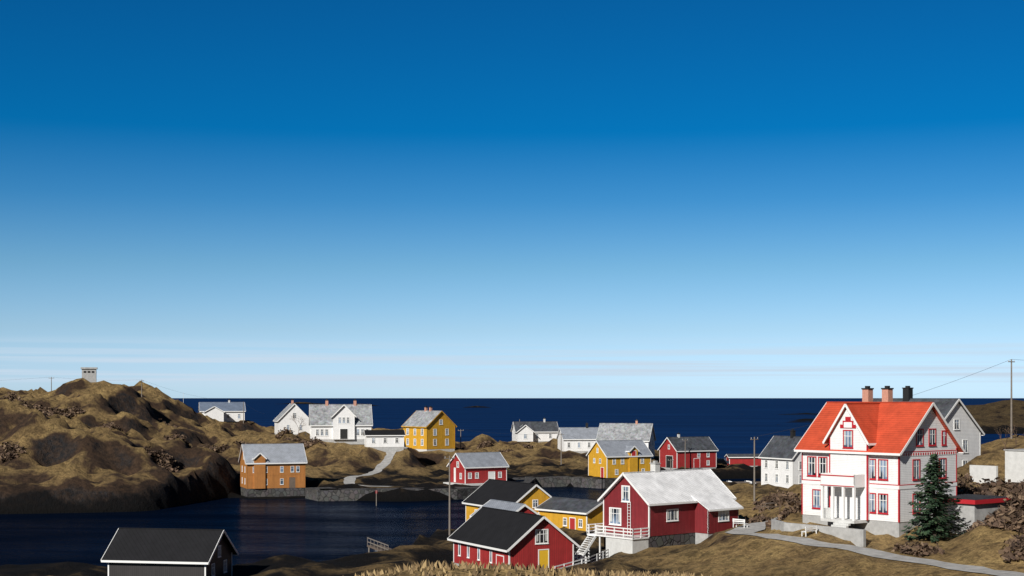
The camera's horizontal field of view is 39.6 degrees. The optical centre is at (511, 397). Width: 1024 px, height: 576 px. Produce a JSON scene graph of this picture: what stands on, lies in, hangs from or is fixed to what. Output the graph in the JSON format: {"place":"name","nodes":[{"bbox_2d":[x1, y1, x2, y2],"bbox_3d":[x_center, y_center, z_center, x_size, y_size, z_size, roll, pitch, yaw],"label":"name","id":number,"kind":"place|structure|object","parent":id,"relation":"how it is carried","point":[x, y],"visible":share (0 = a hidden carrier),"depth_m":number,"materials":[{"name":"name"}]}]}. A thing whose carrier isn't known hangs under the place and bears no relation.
{"place":"outdoors","nodes":[
{"label":"outdoors","id":0,"kind":"place"},
{"bbox_2d":[0,378,1023,575],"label":"terrain","id":1,"kind":"structure","parent":0,"point":[80,463],"depth_m":233.64,"materials":[{"name":"brown soil"}]},
{"bbox_2d":[81,367,97,381],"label":"hill tower","id":2,"kind":"structure","parent":1,"relation":"on","point":[89,374],"depth_m":331.48,"materials":[{"name":"concrete"}]},
{"bbox_2d":[0,392,325,472],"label":"hill shrubs","id":3,"kind":"object","parent":1,"relation":"on","point":[67,413],"depth_m":267.55,"materials":[{"name":"brown plant"}]},
{"bbox_2d":[101,528,238,575],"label":"black house","id":4,"kind":"structure","parent":1,"relation":"on","point":[163,552],"depth_m":131.22,"materials":[{"name":"wood"},{"name":"glass"}]},
{"bbox_2d":[198,399,245,422],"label":"house","id":5,"kind":"structure","parent":1,"relation":"on","point":[229,412],"depth_m":398.90,"materials":[{"name":"white wood"}]},
{"bbox_2d":[238,443,307,496],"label":"house","id":6,"kind":"structure","parent":1,"relation":"on","point":[272,470],"depth_m":255.78,"materials":[{"name":"wood"},{"name":"stone"},{"name":"glass"}]},
{"bbox_2d":[273,399,309,434],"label":"house","id":7,"kind":"structure","parent":1,"relation":"on","point":[282,419],"depth_m":335.78,"materials":[{"name":"wood"}]},
{"bbox_2d":[291,415,305,435],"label":"bare tree","id":8,"kind":"object","parent":1,"relation":"on","point":[300,424],"visible":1,"depth_m":326.03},
{"bbox_2d":[309,399,372,444],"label":"house","id":9,"kind":"structure","parent":1,"relation":"on","point":[344,423],"depth_m":311.22,"materials":[{"name":"white wood"}]},
{"bbox_2d":[344,447,407,486],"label":"path","id":10,"kind":"structure","parent":1,"relation":"on","point":[386,461],"depth_m":288.09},
{"bbox_2d":[363,430,405,451],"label":"white annex","id":11,"kind":"object","parent":1,"relation":"on","point":[387,440],"visible":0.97,"depth_m":303.74,"materials":[{"name":"white wood"}]},
{"bbox_2d":[401,406,456,451],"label":"yellow house","id":12,"kind":"structure","parent":1,"relation":"on","point":[425,429],"depth_m":323.01,"materials":[{"name":"wood"}]},
{"bbox_2d":[444,456,454,535],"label":"utility pole","id":13,"kind":"object","parent":1,"relation":"on","point":[449,458],"visible":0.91,"depth_m":166.41,"materials":[{"name":"wood"}]},
{"bbox_2d":[305,476,616,500],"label":"quay","id":14,"kind":"structure","parent":1,"relation":"on","point":[336,494],"depth_m":251.38,"materials":[{"name":"stone"}]},
{"bbox_2d":[443,452,508,485],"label":"red boathouse","id":15,"kind":"object","parent":1,"relation":"on","point":[474,468],"visible":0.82,"depth_m":264.70,"materials":[{"name":"wood"}]},
{"bbox_2d":[470,499,539,516],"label":"grey shed","id":16,"kind":"structure","parent":1,"relation":"on","point":[507,505],"depth_m":157.07,"materials":[{"name":"metal"}]},
{"bbox_2d":[477,440,533,452],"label":"village shrubs","id":17,"kind":"object","parent":1,"relation":"on","point":[484,444],"visible":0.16,"depth_m":340.01,"materials":[{"name":"brown plant"}]},
{"bbox_2d":[462,479,551,521],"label":"house","id":18,"kind":"structure","parent":1,"relation":"on","point":[531,496],"depth_m":176.47,"materials":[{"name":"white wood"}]},
{"bbox_2d":[447,507,580,569],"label":"red barn","id":19,"kind":"structure","parent":1,"relation":"on","point":[485,535],"depth_m":136.18,"materials":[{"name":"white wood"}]},
{"bbox_2d":[347,559,710,575],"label":"grass","id":20,"kind":"structure","parent":1,"relation":"on","point":[476,566],"depth_m":22.86,"materials":[{"name":"beige plant"}]},
{"bbox_2d":[511,417,558,442],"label":"house","id":21,"kind":"structure","parent":1,"relation":"on","point":[536,431],"depth_m":369.50,"materials":[{"name":"white wood"}]},
{"bbox_2d":[558,433,563,464],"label":"pole","id":22,"kind":"object","parent":1,"relation":"on","point":[561,434],"visible":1,"depth_m":317.93,"materials":[{"name":"grey wood"}]},
{"bbox_2d":[534,497,602,530],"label":"yellow shed","id":23,"kind":"structure","parent":1,"relation":"on","point":[571,513],"depth_m":167.72,"materials":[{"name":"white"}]},
{"bbox_2d":[556,423,598,452],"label":"house","id":24,"kind":"structure","parent":1,"relation":"on","point":[574,443],"depth_m":343.88,"materials":[{"name":"wood"}]},
{"bbox_2d":[554,549,608,568],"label":"fence","id":25,"kind":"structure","parent":1,"relation":"on","point":[590,560],"depth_m":135.88,"materials":[{"name":"white wood"}]},
{"bbox_2d":[586,440,652,477],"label":"house","id":26,"kind":"structure","parent":1,"relation":"on","point":[611,458],"depth_m":286.81,"materials":[{"name":"wood"}]},
{"bbox_2d":[596,419,655,458],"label":"house","id":27,"kind":"structure","parent":1,"relation":"on","point":[645,432],"depth_m":333.96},
{"bbox_2d":[574,461,743,563],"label":"house","id":28,"kind":"structure","parent":1,"relation":"on","point":[654,507],"depth_m":143.02,"materials":[{"name":"wood"},{"name":"stone"},{"name":"glass"}]},
{"bbox_2d":[685,439,685,468],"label":"pole","id":29,"kind":"object","parent":1,"relation":"on","point":[685,453],"visible":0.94,"depth_m":311.92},
{"bbox_2d":[657,433,718,469],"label":"house","id":30,"kind":"structure","parent":1,"relation":"on","point":[701,452],"depth_m":316.17,"materials":[{"name":"red wood"}]},
{"bbox_2d":[717,458,728,464],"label":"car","id":31,"kind":"object","parent":1,"relation":"on","point":[723,461],"visible":0.54,"depth_m":325.29,"materials":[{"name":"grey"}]},
{"bbox_2d":[733,518,747,527],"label":"garden bench","id":32,"kind":"object","parent":1,"relation":"on","point":[735,521],"visible":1,"depth_m":139.79,"materials":[{"name":"white wood"}]},
{"bbox_2d":[724,454,760,466],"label":"red shed","id":33,"kind":"structure","parent":1,"relation":"on","point":[747,459],"depth_m":328.56,"materials":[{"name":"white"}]},
{"bbox_2d":[750,437,757,500],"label":"pole","id":34,"kind":"object","parent":1,"relation":"on","point":[754,439],"visible":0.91,"depth_m":175.91,"materials":[{"name":"wood"}]},
{"bbox_2d":[759,502,779,510],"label":"picnic table","id":35,"kind":"object","parent":1,"relation":"on","point":[766,505],"visible":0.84,"depth_m":151.62,"materials":[{"name":"brown wood"}]},
{"bbox_2d":[758,429,802,487],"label":"white house","id":36,"kind":"structure","parent":1,"relation":"on","point":[781,462],"depth_m":230.46,"materials":[{"name":"white wood"}]},
{"bbox_2d":[773,494,790,510],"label":"bare shrub","id":37,"kind":"object","parent":1,"relation":"on","point":[780,499],"visible":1,"depth_m":146.67,"materials":[{"name":"brown plant"}]},
{"bbox_2d":[801,526,816,536],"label":"bench","id":38,"kind":"object","parent":1,"relation":"on","point":[809,528],"depth_m":125.72,"materials":[{"name":"white wood"}]},
{"bbox_2d":[771,519,865,546],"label":"garden wall","id":39,"kind":"structure","parent":1,"relation":"on","point":[856,537],"depth_m":125.36,"materials":[{"name":"concrete"}]},
{"bbox_2d":[742,490,1023,562],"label":"shrubs","id":40,"kind":"object","parent":1,"relation":"on","point":[922,548],"visible":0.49,"depth_m":137.72,"materials":[{"name":"brown plant"}]},
{"bbox_2d":[794,386,1009,536],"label":"white house","id":41,"kind":"structure","parent":1,"relation":"on","point":[865,461],"depth_m":128.06,"materials":[{"name":"white wood"}]},
{"bbox_2d":[873,386,984,467],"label":"white house","id":42,"kind":"structure","parent":1,"relation":"on","point":[967,430],"depth_m":158.99,"materials":[{"name":"painted wood"},{"name":"slate"},{"name":"glass"}]},
{"bbox_2d":[901,453,966,542],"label":"spruce","id":43,"kind":"object","parent":1,"relation":"on","point":[935,524],"visible":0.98,"depth_m":122.17,"materials":[{"name":"green plant"}]},
{"bbox_2d":[957,473,1023,544],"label":"shrubs","id":44,"kind":"object","parent":1,"relation":"on","point":[1013,508],"visible":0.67,"depth_m":122.47,"materials":[{"name":"brown plant"}]},
{"bbox_2d":[994,424,1015,454],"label":"bare tree","id":45,"kind":"object","parent":1,"relation":"on","point":[1005,433],"visible":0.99,"depth_m":149.68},
{"bbox_2d":[1008,359,1014,438],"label":"pole","id":46,"kind":"object","parent":1,"relation":"on","point":[1011,428],"visible":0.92,"depth_m":169.92,"materials":[{"name":"wood"}]},
{"bbox_2d":[15,359,1015,457],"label":"wires","id":47,"kind":"object","parent":46,"relation":"attached to","point":[692,439],"visible":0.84,"depth_m":175.49,"materials":[{"name":"grey metal"}]},
{"bbox_2d":[1004,425,1022,442],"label":"bare tree","id":48,"kind":"object","parent":1,"relation":"on","point":[1014,433],"visible":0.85,"depth_m":158.20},
{"bbox_2d":[0,398,1023,566],"bbox_3d":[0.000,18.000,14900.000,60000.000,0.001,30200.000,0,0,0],"label":"sea","id":49,"kind":"structure","parent":0,"point":[256,530],"depth_m":241.13,"materials":[{"name":"liquid"}]},
{"bbox_2d":[285,402,321,403],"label":"skerry","id":50,"kind":"structure","parent":49,"relation":"in","point":[304,403],"depth_m":3781.35,"materials":[{"name":"stone"}]},
{"bbox_2d":[367,537,390,551],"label":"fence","id":51,"kind":"object","parent":49,"relation":"in","point":[377,547],"visible":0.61,"depth_m":157.44,"materials":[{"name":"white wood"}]},
{"bbox_2d":[462,406,490,407],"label":"skerry","id":52,"kind":"structure","parent":49,"relation":"in","point":[476,407],"depth_m":2492.22,"materials":[{"name":"grey stone"}]},
{"bbox_2d":[777,400,1023,425],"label":"island","id":53,"kind":"structure","parent":49,"relation":"in","point":[1003,407],"depth_m":1008.10,"materials":[{"name":"brown soil"}]},
{"bbox_2d":[0,0,1023,397],"label":"sky","id":54,"kind":"structure","parent":0,"point":[199,198],"materials":[{"name":"blue"}]},
{"bbox_2d":[725,517,1023,575],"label":"road","id":55,"kind":"structure","parent":0,"point":[751,528],"depth_m":114.85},
{"bbox_2d":[778,405,980,414],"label":"island","id":56,"kind":"structure","parent":0,"point":[969,406],"depth_m":1507.39,"materials":[{"name":"stone"}]},
{"bbox_2d":[972,412,1023,433],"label":"island","id":57,"kind":"structure","parent":0,"point":[989,423],"depth_m":724.56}
]}

